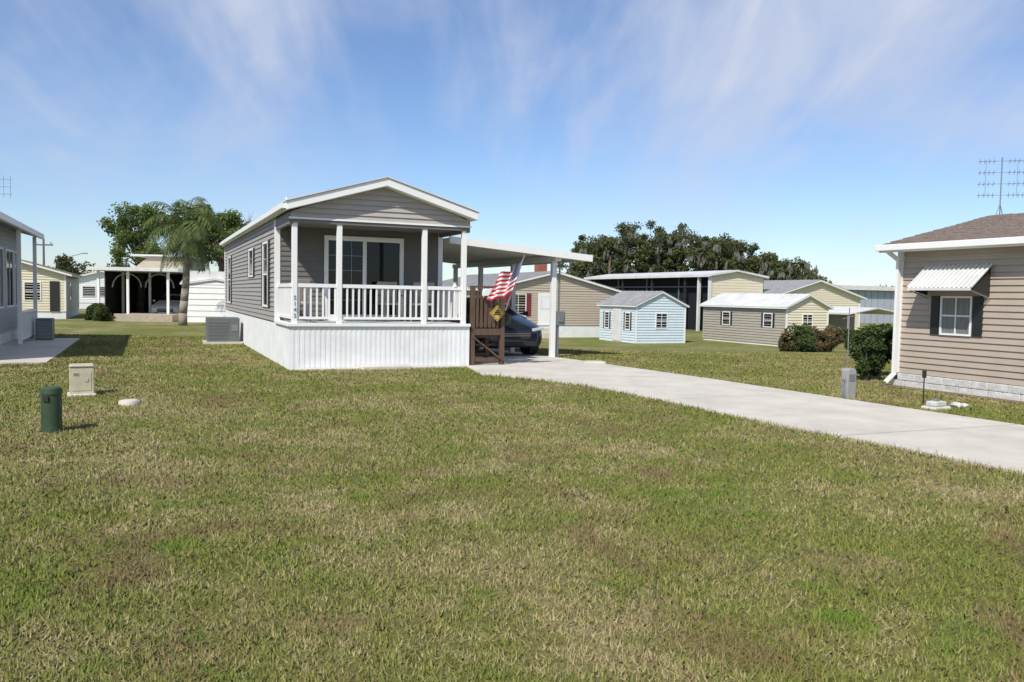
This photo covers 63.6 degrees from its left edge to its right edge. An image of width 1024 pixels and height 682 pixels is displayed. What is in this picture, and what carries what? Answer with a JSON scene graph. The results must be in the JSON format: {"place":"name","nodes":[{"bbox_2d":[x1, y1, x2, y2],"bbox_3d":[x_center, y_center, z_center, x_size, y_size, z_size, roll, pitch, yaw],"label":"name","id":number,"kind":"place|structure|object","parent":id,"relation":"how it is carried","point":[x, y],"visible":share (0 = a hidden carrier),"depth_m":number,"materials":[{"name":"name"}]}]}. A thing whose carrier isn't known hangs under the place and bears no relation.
{"place":"outdoors","nodes":[
{"label":"outdoors","id":0,"kind":"place"},
{"bbox_2d":[289,219,461,233],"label":"porch ceiling","id":1,"kind":"structure","parent":0,"point":[370,228],"depth_m":19.25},
{"bbox_2d":[291,222,466,323],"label":"porch posts","id":2,"kind":"object","parent":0,"point":[294,231],"visible":1,"depth_m":17.83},
{"bbox_2d":[278,283,467,319],"bbox_3d":[-3.240,-0.906,19.091,4.004,0.759,1.925,0,3,-24],"label":"porch railing","id":3,"kind":"object","parent":2,"relation":"attached to","point":[450,304],"visible":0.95,"depth_m":18.29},
{"bbox_2d":[276,212,469,237],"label":"porch beam","id":4,"kind":"structure","parent":2,"relation":"on","point":[283,221],"depth_m":18.13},
{"bbox_2d":[0,309,1023,681],"bbox_3d":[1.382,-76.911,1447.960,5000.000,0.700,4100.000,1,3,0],"label":"ground","id":5,"kind":"structure","parent":0,"point":[80,325],"depth_m":5.74,"materials":[{"name":"plant"}]},
{"bbox_2d":[0,329,17,344],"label":"skirting","id":6,"kind":"object","parent":5,"relation":"on","point":[8,336],"depth_m":24.48,"materials":[{"name":"white plastic"}]},
{"bbox_2d":[0,224,17,333],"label":"wall","id":7,"kind":"structure","parent":6,"relation":"on","point":[8,318],"depth_m":24.16,"materials":[{"name":"grey"}]},
{"bbox_2d":[0,247,3,308],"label":"window frame","id":8,"kind":"object","parent":7,"relation":"attached to","point":[3,278],"visible":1,"depth_m":23.33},
{"bbox_2d":[0,249,2,305],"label":"window glass","id":9,"kind":"object","parent":8,"relation":"in","point":[1,278],"visible":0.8,"depth_m":23.12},
{"bbox_2d":[5,249,13,307],"bbox_3d":[-14.883,-1.852,24.477,0.035,1.700,1.400,0,3,-24],"label":"window frame","id":10,"kind":"object","parent":7,"relation":"attached to","point":[6,250],"visible":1,"depth_m":24.43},
{"bbox_2d":[7,251,12,305],"bbox_3d":[-14.894,-1.852,24.473,0.020,1.600,1.300,0,3,-24],"label":"window glass","id":11,"kind":"object","parent":10,"relation":"in","point":[9,278],"visible":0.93,"depth_m":24.46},
{"bbox_2d":[14,251,16,306],"bbox_3d":[-15.447,-1.932,25.756,0.035,1.700,0.800,0,3,-24],"label":"window frame","id":12,"kind":"object","parent":7,"relation":"attached to","point":[15,275],"visible":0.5,"depth_m":25.42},
{"bbox_2d":[0,220,34,236],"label":"roof","id":13,"kind":"structure","parent":7,"relation":"on","point":[10,226],"depth_m":23.34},
{"bbox_2d":[0,212,43,238],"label":"gutter and trim","id":14,"kind":"object","parent":13,"relation":"attached to","point":[5,218],"visible":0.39,"depth_m":21.87,"materials":[{"name":"white paint"}]},
{"bbox_2d":[0,338,79,363],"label":"side walkway","id":15,"kind":"structure","parent":5,"relation":"on","point":[31,350],"depth_m":21.31,"materials":[{"name":"concrete"}]},
{"bbox_2d":[16,229,37,343],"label":"porch posts and railing","id":16,"kind":"object","parent":15,"relation":"on","point":[27,323],"visible":0.98,"depth_m":23.89,"materials":[{"name":"white paint"}]},
{"bbox_2d":[36,318,54,339],"bbox_3d":[-14.514,-0.377,25.686,0.450,0.664,0.715,0,3,-24],"label":"air conditioner","id":17,"kind":"object","parent":15,"relation":"on","point":[45,328],"visible":1,"depth_m":25.39,"materials":[{"name":"metal"}]},
{"bbox_2d":[37,238,52,264],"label":"utility pole","id":18,"kind":"object","parent":5,"relation":"on","point":[43,244],"visible":0.52,"depth_m":89.56,"materials":[{"name":"grey wood"}]},
{"bbox_2d":[40,386,62,432],"bbox_3d":[-5.285,0.793,9.478,0.233,0.535,0.241,1,3,0],"label":"utility pedestal","id":19,"kind":"object","parent":5,"relation":"on","point":[51,409],"visible":0.91,"depth_m":9.39,"materials":[{"name":"green plastic"}]},
{"bbox_2d":[21,260,83,318],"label":"cream bungalow","id":20,"kind":"object","parent":5,"relation":"on","point":[57,293],"visible":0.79,"depth_m":43.66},
{"bbox_2d":[25,282,39,299],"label":"window glass","id":21,"kind":"structure","parent":20,"relation":"in","point":[28,293],"depth_m":43.26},
{"bbox_2d":[50,281,59,310],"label":"door","id":22,"kind":"structure","parent":20,"relation":"in","point":[54,285],"depth_m":43.71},
{"bbox_2d":[52,253,95,274],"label":"oak tree","id":23,"kind":"object","parent":5,"relation":"on","point":[65,263],"visible":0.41,"depth_m":74.08,"materials":[{"name":"green plant"}]},
{"bbox_2d":[67,363,96,396],"bbox_3d":[-6.672,0.607,12.809,0.400,0.495,0.400,-1,4,-28],"label":"utility box","id":24,"kind":"object","parent":5,"relation":"on","point":[81,379],"visible":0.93,"depth_m":12.67,"materials":[{"name":"concrete"}]},
{"bbox_2d":[72,371,90,390],"bbox_3d":[-6.598,0.613,12.669,0.260,0.300,0.014,-1,4,-28],"label":"door panel","id":25,"kind":"structure","parent":24,"relation":"in","point":[82,382],"depth_m":12.67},
{"bbox_2d":[84,303,94,319],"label":"shrub","id":26,"kind":"object","parent":5,"relation":"on","point":[89,312],"visible":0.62,"depth_m":42.78,"materials":[{"name":"green plant"}]},
{"bbox_2d":[79,271,104,308],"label":"white bungalow","id":27,"kind":"object","parent":5,"relation":"on","point":[87,289],"visible":0.12,"depth_m":66.69,"materials":[{"name":"paint"}]},
{"bbox_2d":[83,286,94,296],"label":"window glass","id":28,"kind":"structure","parent":27,"relation":"in","point":[85,291],"depth_m":66.66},
{"bbox_2d":[91,302,113,320],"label":"shrub","id":29,"kind":"object","parent":5,"relation":"on","point":[101,311],"visible":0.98,"depth_m":41.83,"materials":[{"name":"green plant"}]},
{"bbox_2d":[118,399,139,405],"bbox_3d":[-5.477,0.885,11.821,0.295,0.090,0.295,1,3,0],"label":"meter cover","id":30,"kind":"object","parent":5,"relation":"on","point":[128,402],"visible":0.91,"depth_m":11.73,"materials":[{"name":"concrete"}]},
{"bbox_2d":[96,200,176,312],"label":"oak tree","id":31,"kind":"object","parent":5,"relation":"on","point":[125,234],"visible":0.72,"depth_m":48.93,"materials":[{"name":"green plant"}]},
{"bbox_2d":[86,254,206,321],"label":"carport","id":32,"kind":"object","parent":5,"relation":"on","point":[120,283],"visible":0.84,"depth_m":45.52,"materials":[{"name":"white paint"}]},
{"bbox_2d":[150,294,180,313],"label":"parked car","id":33,"kind":"object","parent":5,"relation":"on","point":[159,305],"visible":0.4,"depth_m":46.32,"materials":[{"name":"white paint"}]},
{"bbox_2d":[139,197,227,325],"bbox_3d":[-15.330,-3.799,38.636,3.689,6.130,3.480,1,3,0],"label":"palm tree","id":34,"kind":"object","parent":5,"relation":"on","point":[184,234],"visible":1,"depth_m":38.09,"materials":[{"name":"plant"}]},
{"bbox_2d":[168,202,215,262],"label":"oak tree","id":35,"kind":"object","parent":5,"relation":"on","point":[186,216],"visible":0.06,"depth_m":50.82,"materials":[{"name":"green plant"}]},
{"bbox_2d":[180,271,226,321],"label":"white shed","id":36,"kind":"structure","parent":5,"relation":"on","point":[206,298],"depth_m":42.80,"materials":[{"name":"paint"}]},
{"bbox_2d":[189,208,249,271],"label":"oak tree","id":37,"kind":"object","parent":5,"relation":"on","point":[230,221],"visible":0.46,"depth_m":49.25,"materials":[{"name":"green plant"}]},
{"bbox_2d":[202,317,242,344],"bbox_3d":[-9.072,-0.332,25.887,1.150,0.820,1.000,0,3,-24],"label":"air conditioner","id":38,"kind":"object","parent":5,"relation":"on","point":[222,330],"visible":1,"depth_m":25.52,"materials":[{"name":"metal"}]},
{"bbox_2d":[225,310,469,369],"bbox_3d":[-6.010,-0.277,25.437,4.055,0.979,15.737,0,3,-24],"label":"skirting","id":39,"kind":"object","parent":5,"relation":"on","point":[292,347],"visible":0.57,"depth_m":18.34,"materials":[{"name":"white plastic"}]},
{"bbox_2d":[225,217,275,320],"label":"wall","id":40,"kind":"structure","parent":39,"relation":"on","point":[246,294],"depth_m":24.00,"materials":[{"name":"grey"}]},
{"bbox_2d":[227,256,230,302],"bbox_3d":[-10.233,-2.216,29.900,0.040,1.683,1.210,0,3,-24],"label":"side window frame","id":41,"kind":"object","parent":40,"relation":"attached to","point":[228,279],"visible":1,"depth_m":30.37,"materials":[{"name":"white paint"}]},
{"bbox_2d":[228,258,229,301],"bbox_3d":[-10.222,-2.216,29.905,0.022,1.573,1.100,0,3,-24],"label":"side window glass","id":42,"kind":"object","parent":41,"relation":"attached to","point":[229,280],"visible":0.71,"depth_m":29.90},
{"bbox_2d":[262,241,267,306],"bbox_3d":[-6.181,-1.669,20.703,0.039,1.628,0.990,0,3,-24],"label":"front side window frame","id":43,"kind":"object","parent":40,"relation":"attached to","point":[263,243],"visible":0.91,"depth_m":21.06,"materials":[{"name":"white paint"}]},
{"bbox_2d":[263,244,266,304],"bbox_3d":[-6.169,-1.670,20.708,0.020,1.518,0.880,0,3,-24],"label":"front side window glass","id":44,"kind":"object","parent":43,"relation":"attached to","point":[264,272],"visible":0.79,"depth_m":20.74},
{"bbox_2d":[261,240,269,306],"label":"front side window shutters","id":45,"kind":"object","parent":43,"relation":"attached to","point":[268,274],"visible":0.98,"depth_m":20.10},
{"bbox_2d":[222,178,477,246],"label":"roof fascia","id":46,"kind":"structure","parent":40,"relation":"on","point":[467,214],"depth_m":17.90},
{"bbox_2d":[220,197,286,245],"bbox_3d":[-7.902,-3.316,24.357,0.159,0.275,16.060,0,3,-24],"label":"gutter","id":47,"kind":"object","parent":46,"relation":"on","point":[271,213],"visible":0.93,"depth_m":20.73,"materials":[{"name":"white paint"}]},
{"bbox_2d":[221,176,479,241],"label":"roof","id":48,"kind":"structure","parent":40,"relation":"on","point":[365,182],"depth_m":17.85,"materials":[{"name":"white paint"}]},
{"bbox_2d":[224,220,442,320],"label":"corner boards","id":49,"kind":"object","parent":39,"relation":"on","point":[277,265],"visible":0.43,"depth_m":19.18,"materials":[{"name":"white paint"}]},
{"bbox_2d":[280,226,437,320],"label":"porch wall","id":50,"kind":"structure","parent":39,"relation":"on","point":[310,254],"depth_m":19.58,"materials":[{"name":"plastic"}]},
{"bbox_2d":[324,235,403,320],"bbox_3d":[-3.564,-1.499,19.956,1.936,2.013,0.050,0,3,-24],"label":"sliding door frame","id":51,"kind":"object","parent":50,"relation":"on","point":[364,240],"visible":0.71,"depth_m":19.92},
{"bbox_2d":[330,241,356,299],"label":"door muntins","id":52,"kind":"object","parent":51,"relation":"attached to","point":[351,270],"depth_m":19.81,"materials":[{"name":"grey metal"}]},
{"bbox_2d":[328,240,399,314],"bbox_3d":[-3.572,-1.478,19.973,1.782,1.903,0.020,0,3,-24],"label":"sliding door glass","id":53,"kind":"object","parent":51,"relation":"in","point":[383,258],"visible":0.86,"depth_m":19.96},
{"bbox_2d":[290,187,469,225],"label":"gable wall","id":54,"kind":"structure","parent":50,"relation":"on","point":[384,204],"depth_m":18.03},
{"bbox_2d":[289,216,470,227],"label":"gable trim","id":55,"kind":"structure","parent":54,"relation":"attached to","point":[378,222],"depth_m":17.99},
{"bbox_2d":[274,320,470,326],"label":"porch deck","id":56,"kind":"structure","parent":39,"relation":"on","point":[327,323],"depth_m":18.45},
{"bbox_2d":[290,279,325,321],"bbox_3d":[-4.637,-0.920,18.755,0.600,0.951,0.535,3,4,37],"label":"patio chair","id":57,"kind":"object","parent":56,"relation":"on","point":[301,295],"visible":0.59,"depth_m":18.87,"materials":[{"name":"grey metal"}]},
{"bbox_2d":[376,281,405,321],"bbox_3d":[-2.903,-0.944,19.763,0.535,0.951,0.600,-1,4,-29],"label":"patio chair","id":58,"kind":"object","parent":56,"relation":"on","point":[385,294],"visible":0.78,"depth_m":19.91,"materials":[{"name":"grey metal"}]},
{"bbox_2d":[410,282,434,321],"bbox_3d":[-2.143,-0.935,19.854,0.535,0.951,0.600,1,3,-1],"label":"patio chair","id":59,"kind":"object","parent":56,"relation":"on","point":[419,294],"visible":0.56,"depth_m":20.08,"materials":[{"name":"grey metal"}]},
{"bbox_2d":[298,365,462,370],"bbox_3d":[-2.825,0.600,18.182,3.685,0.066,0.154,0,3,-24],"label":"footing","id":60,"kind":"object","parent":5,"relation":"on","point":[356,368],"visible":0.59,"depth_m":17.91,"materials":[{"name":"concrete"}]},
{"bbox_2d":[360,365,410,369],"bbox_3d":[-2.772,0.587,18.132,1.100,0.099,0.286,0,3,-24],"label":"concrete pad","id":61,"kind":"object","parent":5,"relation":"on","point":[367,367],"visible":0.83,"depth_m":18.03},
{"bbox_2d":[455,286,504,364],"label":"wooden stairs","id":62,"kind":"structure","parent":5,"relation":"on","point":[481,331],"depth_m":19.28,"materials":[{"name":"brown wood"}]},
{"bbox_2d":[490,305,504,320],"bbox_3d":[-0.340,-0.643,19.223,0.380,0.380,0.022,0,3,-24],"label":"caution sign","id":63,"kind":"object","parent":62,"relation":"attached to","point":[497,313],"visible":1,"depth_m":19.21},
{"bbox_2d":[486,255,524,309],"bbox_3d":[-0.156,-1.329,18.822,0.888,1.269,0.233,1,3,0],"label":"american flag","id":64,"kind":"object","parent":62,"relation":"attached to","point":[504,285],"visible":1,"depth_m":18.81,"materials":[{"name":"multicoloured fabric"}]},
{"bbox_2d":[443,236,592,356],"bbox_3d":[-1.379,-0.981,25.318,4.114,3.773,8.382,0,3,-24],"label":"carport","id":65,"kind":"object","parent":5,"relation":"on","point":[481,254],"visible":0.64,"depth_m":22.64,"materials":[{"name":"white metal"}]},
{"bbox_2d":[555,264,564,356],"bbox_3d":[1.302,-0.755,22.372,0.264,2.640,0.176,0,3,-24],"label":"electric meter","id":66,"kind":"object","parent":5,"relation":"on","point":[560,317],"visible":0.88,"depth_m":22.35,"materials":[{"name":"grey metal"}]},
{"bbox_2d":[515,274,615,324],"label":"front wall","id":67,"kind":"structure","parent":5,"relation":"on","point":[579,300],"depth_m":48.02,"materials":[{"name":"beige"}]},
{"bbox_2d":[505,294,530,316],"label":"window shutters","id":68,"kind":"object","parent":67,"relation":"attached to","point":[528,304],"depth_m":46.86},
{"bbox_2d":[515,294,525,315],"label":"window glass","id":69,"kind":"object","parent":67,"relation":"in","point":[521,304],"visible":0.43,"depth_m":46.70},
{"bbox_2d":[442,271,621,290],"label":"roof","id":70,"kind":"structure","parent":67,"relation":"on","point":[488,279],"depth_m":50.90,"materials":[{"name":"white paint"}]},
{"bbox_2d":[534,264,546,271],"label":"chimney","id":71,"kind":"object","parent":70,"relation":"on","point":[540,267],"depth_m":51.60,"materials":[{"name":"red brick"}]},
{"bbox_2d":[538,293,549,324],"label":"door","id":72,"kind":"structure","parent":67,"relation":"attached to","point":[543,315],"depth_m":47.28,"materials":[{"name":"white paint"}]},
{"bbox_2d":[538,325,599,336],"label":"skirting","id":73,"kind":"object","parent":5,"relation":"on","point":[578,330],"visible":0.07,"depth_m":48.32,"materials":[{"name":"white plastic"}]},
{"bbox_2d":[597,291,689,342],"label":"blue shed","id":74,"kind":"structure","parent":5,"relation":"on","point":[643,316],"depth_m":43.82,"materials":[{"name":"wood"}]},
{"bbox_2d":[612,308,621,340],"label":"door","id":75,"kind":"structure","parent":74,"relation":"in","point":[617,312],"depth_m":44.56,"materials":[{"name":"white metal"}]},
{"bbox_2d":[656,314,666,327],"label":"window glass","id":76,"kind":"structure","parent":74,"relation":"in","point":[664,319],"depth_m":43.62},
{"bbox_2d":[584,270,768,330],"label":"rv shelter","id":77,"kind":"object","parent":5,"relation":"on","point":[693,290],"visible":0.52,"depth_m":62.62,"materials":[{"name":"white metal"}]},
{"bbox_2d":[557,220,831,283],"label":"distant trees","id":78,"kind":"object","parent":5,"relation":"on","point":[661,251],"visible":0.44,"depth_m":90.42,"materials":[{"name":"green plant"}]},
{"bbox_2d":[699,293,833,345],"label":"tan shed","id":79,"kind":"structure","parent":5,"relation":"on","point":[758,319],"depth_m":44.05,"materials":[{"name":"beige"}]},
{"bbox_2d":[778,332,795,351],"bbox_3d":[11.854,0.064,35.453,0.904,1.067,0.970,1,3,0],"label":"shrub","id":80,"kind":"object","parent":5,"relation":"on","point":[784,338],"visible":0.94,"depth_m":35.22,"materials":[{"name":"brown plant"}]},
{"bbox_2d":[784,323,817,351],"bbox_3d":[12.314,-0.065,35.142,1.408,1.442,1.405,4,4,41],"label":"shrub","id":81,"kind":"object","parent":5,"relation":"on","point":[804,337],"visible":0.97,"depth_m":34.90,"materials":[{"name":"green plant"}]},
{"bbox_2d":[810,326,827,351],"bbox_3d":[13.300,-0.066,36.046,1.010,1.227,0.867,3,4,35],"label":"shrub","id":82,"kind":"object","parent":5,"relation":"on","point":[820,336],"visible":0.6,"depth_m":35.79,"materials":[{"name":"brown plant"}]},
{"bbox_2d":[785,282,859,329],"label":"front wall","id":83,"kind":"structure","parent":5,"relation":"on","point":[831,296],"depth_m":62.48,"materials":[{"name":"beige"}]},
{"bbox_2d":[761,279,865,297],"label":"roof","id":84,"kind":"structure","parent":83,"relation":"on","point":[775,286],"depth_m":62.48,"materials":[{"name":"white paint"}]},
{"bbox_2d":[781,280,866,299],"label":"roof fascia","id":85,"kind":"structure","parent":84,"relation":"attached to","point":[843,290],"depth_m":62.20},
{"bbox_2d":[822,325,843,351],"bbox_3d":[13.932,-0.037,36.307,1.182,1.361,1.311,1,3,0],"label":"shrub","id":86,"kind":"object","parent":5,"relation":"on","point":[835,334],"visible":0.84,"depth_m":35.91,"materials":[{"name":"brown plant"}]},
{"bbox_2d":[841,368,855,398],"bbox_3d":[5.731,0.725,14.139,0.260,0.520,0.165,0,3,-20],"label":"water pedestal","id":87,"kind":"object","parent":5,"relation":"on","point":[848,383],"visible":0.84,"depth_m":14.08,"materials":[{"name":"grey metal"}]},
{"bbox_2d":[842,327,857,349],"bbox_3d":[15.065,-0.035,36.475,0.957,1.098,0.970,1,3,0],"label":"shrub","id":88,"kind":"object","parent":5,"relation":"on","point":[852,332],"visible":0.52,"depth_m":36.41,"materials":[{"name":"green plant"}]},
{"bbox_2d":[828,307,893,339],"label":"metal canopy","id":89,"kind":"object","parent":5,"relation":"on","point":[837,315],"visible":0.34,"depth_m":48.42,"materials":[{"name":"beige"}]},
{"bbox_2d":[836,285,894,322],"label":"warehouse","id":90,"kind":"structure","parent":5,"relation":"on","point":[882,297],"depth_m":94.14,"materials":[{"name":"blue"}]},
{"bbox_2d":[848,323,887,380],"bbox_3d":[7.515,0.228,17.454,0.785,1.223,0.623,2,3,24],"label":"shrub","id":91,"kind":"object","parent":5,"relation":"on","point":[867,350],"visible":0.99,"depth_m":17.32,"materials":[{"name":"green plant"}]},
{"bbox_2d":[856,323,892,375],"bbox_3d":[8.181,0.182,18.644,0.894,1.234,0.870,1,3,0],"label":"shrub","id":92,"kind":"object","parent":5,"relation":"on","point":[886,329],"visible":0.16,"depth_m":18.39,"materials":[{"name":"green plant"}]},
{"bbox_2d":[921,398,950,409],"bbox_3d":[6.633,0.993,12.917,0.400,0.190,0.260,-1,4,-30],"label":"sprinkler control box","id":93,"kind":"object","parent":5,"relation":"on","point":[935,403],"visible":0.89,"depth_m":12.85,"materials":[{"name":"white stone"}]},
{"bbox_2d":[856,382,1023,403],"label":"mulch bed","id":94,"kind":"object","parent":5,"relation":"on","point":[953,393],"visible":0.67,"depth_m":15.26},
{"bbox_2d":[892,373,1023,400],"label":"stone skirting","id":95,"kind":"object","parent":5,"relation":"on","point":[997,390],"visible":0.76,"depth_m":15.12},
{"bbox_2d":[899,246,1023,385],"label":"wall","id":96,"kind":"structure","parent":95,"relation":"on","point":[994,353],"depth_m":14.95,"materials":[{"name":"plastic"}]},
{"bbox_2d":[897,252,904,371],"bbox_3d":[7.726,-0.623,16.451,0.100,2.490,0.130,0,3,-24],"label":"corner board","id":97,"kind":"object","parent":96,"relation":"attached to","point":[901,256],"visible":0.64,"depth_m":16.38,"materials":[{"name":"white paint"}]},
{"bbox_2d":[907,263,992,289],"bbox_3d":[7.988,-1.168,15.126,0.536,0.493,1.355,0,3,-24],"label":"window awning","id":98,"kind":"object","parent":96,"relation":"attached to","point":[953,277],"depth_m":15.08,"materials":[{"name":"white metal"}]},
{"bbox_2d":[879,244,1023,252],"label":"fascia","id":99,"kind":"structure","parent":96,"relation":"attached to","point":[956,248],"depth_m":14.90,"materials":[{"name":"white paint"}]},
{"bbox_2d":[884,251,900,382],"bbox_3d":[7.505,-0.491,16.384,0.332,2.669,0.088,1,3,-1],"label":"downspout","id":100,"kind":"object","parent":99,"relation":"attached to","point":[892,374],"visible":1,"depth_m":16.36,"materials":[{"name":"white paint"}]},
{"bbox_2d":[875,236,1023,250],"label":"gutter","id":101,"kind":"object","parent":99,"relation":"attached to","point":[964,243],"visible":1,"depth_m":14.89,"materials":[{"name":"white paint"}]},
{"bbox_2d":[883,213,1023,244],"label":"shingle roof","id":102,"kind":"structure","parent":99,"relation":"attached to","point":[1001,225],"depth_m":16.03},
{"bbox_2d":[977,157,1023,213],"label":"tv antenna","id":103,"kind":"object","parent":102,"relation":"on","point":[992,195],"visible":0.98,"depth_m":17.59,"materials":[{"name":"grey metal"}]},
{"bbox_2d":[913,267,990,295],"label":"awning sides","id":104,"kind":"object","parent":96,"relation":"attached to","point":[982,285],"visible":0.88,"depth_m":14.61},
{"bbox_2d":[939,296,972,335],"bbox_3d":[8.209,-0.465,15.278,0.036,0.730,0.650,0,3,-24],"label":"window frame","id":105,"kind":"object","parent":96,"relation":"in","point":[955,315],"visible":1,"depth_m":15.27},
{"bbox_2d":[941,298,969,333],"bbox_3d":[8.219,-0.465,15.282,0.019,0.660,0.580,0,3,-24],"label":"window glass","id":106,"kind":"object","parent":105,"relation":"in","point":[963,308],"visible":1,"depth_m":15.27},
{"bbox_2d":[930,296,983,336],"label":"window shutters","id":107,"kind":"object","parent":96,"relation":"attached to","point":[977,316],"depth_m":14.94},
{"bbox_2d":[949,402,968,407],"bbox_3d":[7.069,1.024,13.312,0.362,0.131,0.454,-1,4,-39],"label":"stone","id":108,"kind":"object","parent":5,"relation":"on","point":[957,405],"visible":0.51,"depth_m":13.12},
{"bbox_2d":[0,0,1023,286],"label":"sky","id":109,"kind":"structure","parent":0,"point":[824,133],"materials":[{"name":"blue"}]},
{"bbox_2d":[466,347,1023,474],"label":"driveway","id":110,"kind":"structure","parent":0,"point":[997,444],"depth_m":12.37,"materials":[{"name":"concrete"}]},
{"bbox_2d":[442,297,543,354],"bbox_3d":[-0.946,-0.489,24.370,2.332,1.613,5.146,0,3,-24],"label":"parked car","id":111,"kind":"object","parent":110,"relation":"on","point":[524,334],"visible":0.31,"depth_m":22.40,"materials":[{"name":"blue paint"}]},
{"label":"corner trim","id":112,"kind":"object","parent":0,"visible":0},
{"bbox_2d":[468,271,621,292],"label":"roof fascia","id":113,"kind":"structure","parent":112,"relation":"on","point":[593,283],"depth_m":47.81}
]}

